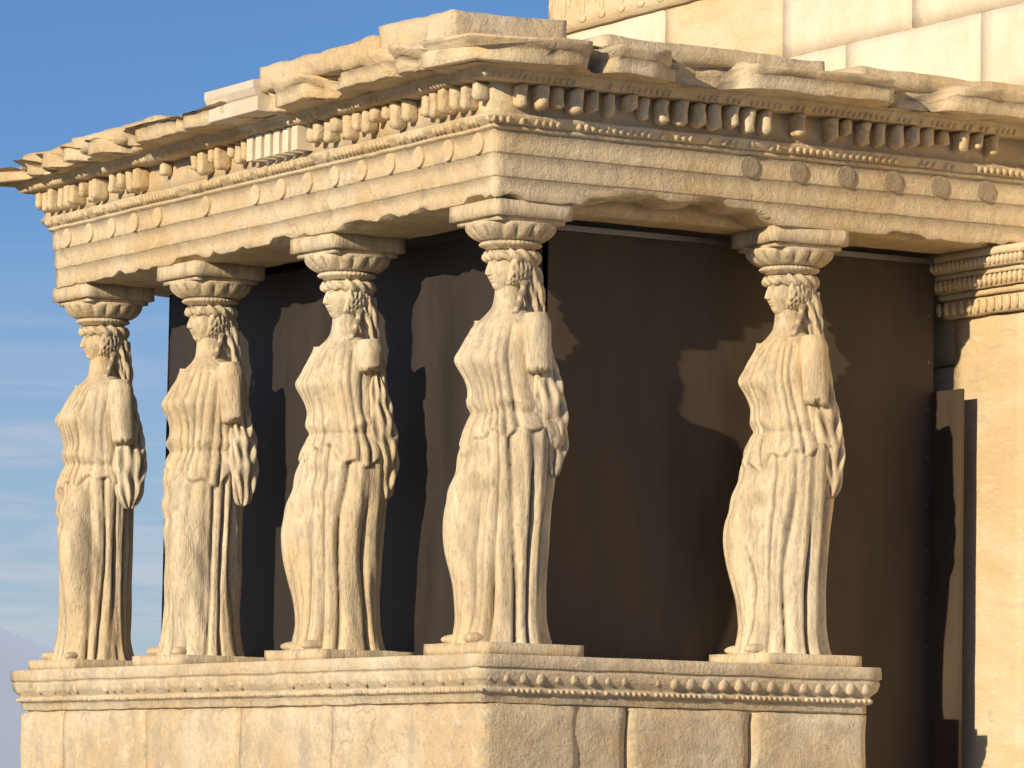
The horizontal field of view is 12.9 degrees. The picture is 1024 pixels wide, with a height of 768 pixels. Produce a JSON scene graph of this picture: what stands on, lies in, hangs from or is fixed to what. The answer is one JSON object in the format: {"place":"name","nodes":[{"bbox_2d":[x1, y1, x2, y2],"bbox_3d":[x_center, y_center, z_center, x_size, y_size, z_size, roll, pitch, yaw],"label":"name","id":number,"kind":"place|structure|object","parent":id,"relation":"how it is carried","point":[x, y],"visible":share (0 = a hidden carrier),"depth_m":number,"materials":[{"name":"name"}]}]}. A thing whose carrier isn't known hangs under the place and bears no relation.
{"place":"outdoors","nodes":[
{"label":"outdoors","id":0,"kind":"place"},
{"bbox_2d":[0,628,52,767],"bbox_3d":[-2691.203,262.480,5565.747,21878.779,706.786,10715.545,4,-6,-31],"label":"distant hills","id":1,"kind":"structure","parent":0,"point":[17,652],"depth_m":9982.91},
{"bbox_2d":[0,0,548,655],"label":"sky","id":2,"kind":"structure","parent":0,"point":[70,70],"materials":[{"name":"blue"}]},
{"bbox_3d":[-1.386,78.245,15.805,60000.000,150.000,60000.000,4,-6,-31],"label":"ground","id":3,"kind":"structure","parent":0,"visible":0},
{"bbox_2d":[20,702,867,767],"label":"porch podium blocks","id":4,"kind":"structure","parent":3,"relation":"on","point":[497,735],"depth_m":23.49,"materials":[{"name":"beige stone"}]},
{"bbox_2d":[10,653,881,715],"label":"plinth molding","id":5,"kind":"structure","parent":4,"relation":"on","point":[471,678],"depth_m":23.32,"materials":[{"name":"beige stone"}]},
{"bbox_2d":[28,283,154,669],"bbox_3d":[-2.477,0.571,27.091,0.609,2.307,0.640,4,-6,-31],"label":"caryatid","id":6,"kind":"object","parent":5,"relation":"on","point":[99,490],"visible":1,"depth_m":26.89,"materials":[{"name":"stone"}]},
{"bbox_2d":[131,260,264,665],"bbox_3d":[-1.749,0.472,25.876,0.604,2.306,0.638,4,-6,-32],"label":"caryatid","id":7,"kind":"object","parent":5,"relation":"on","point":[210,472],"visible":1,"depth_m":25.68,"materials":[{"name":"stone"}]},
{"bbox_2d":[264,232,413,660],"bbox_3d":[-0.915,0.358,24.476,0.604,2.306,0.626,4,-6,-33],"label":"caryatid","id":8,"kind":"object","parent":5,"relation":"on","point":[333,529],"visible":1,"depth_m":24.28,"materials":[{"name":"stone"}]},
{"bbox_2d":[424,198,583,656],"bbox_3d":[-0.025,0.237,22.981,0.607,2.306,0.637,4,-6,-31],"label":"caryatid","id":9,"kind":"object","parent":5,"relation":"on","point":[513,445],"visible":0.99,"depth_m":22.78,"materials":[{"name":"stone"}]},
{"bbox_2d":[708,225,861,666],"bbox_3d":[1.451,0.342,23.851,0.613,2.307,0.639,4,-6,-26],"label":"caryatid","id":10,"kind":"object","parent":5,"relation":"on","point":[777,526],"visible":1,"depth_m":23.66,"materials":[{"name":"stone"}]},
{"bbox_2d":[624,707,748,767],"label":"stone block","id":11,"kind":"structure","parent":4,"relation":"attached to","point":[661,738],"depth_m":23.03,"materials":[{"name":"beige stone"}]},
{"bbox_2d":[161,224,963,767],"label":"wall","id":12,"kind":"structure","parent":3,"relation":"on","point":[655,338],"depth_m":24.46,"materials":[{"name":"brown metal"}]},
{"bbox_2d":[548,0,1023,767],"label":"temple wall","id":13,"kind":"structure","parent":3,"relation":"on","point":[978,326],"depth_m":24.58,"materials":[{"name":"stone"}]},
{"bbox_2d":[0,7,1023,296],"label":"porch entablature","id":14,"kind":"structure","parent":13,"relation":"attached to","point":[416,129],"depth_m":23.73,"materials":[{"name":"stone"}]},
{"bbox_2d":[204,79,313,164],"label":"cornice repair block","id":15,"kind":"structure","parent":14,"relation":"on","point":[249,98],"depth_m":24.43,"materials":[{"name":"stone"}]},
{"bbox_2d":[566,0,1023,85],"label":"wall","id":16,"kind":"structure","parent":13,"relation":"attached to","point":[973,39],"depth_m":25.57,"materials":[{"name":"beige stone"}]}
]}

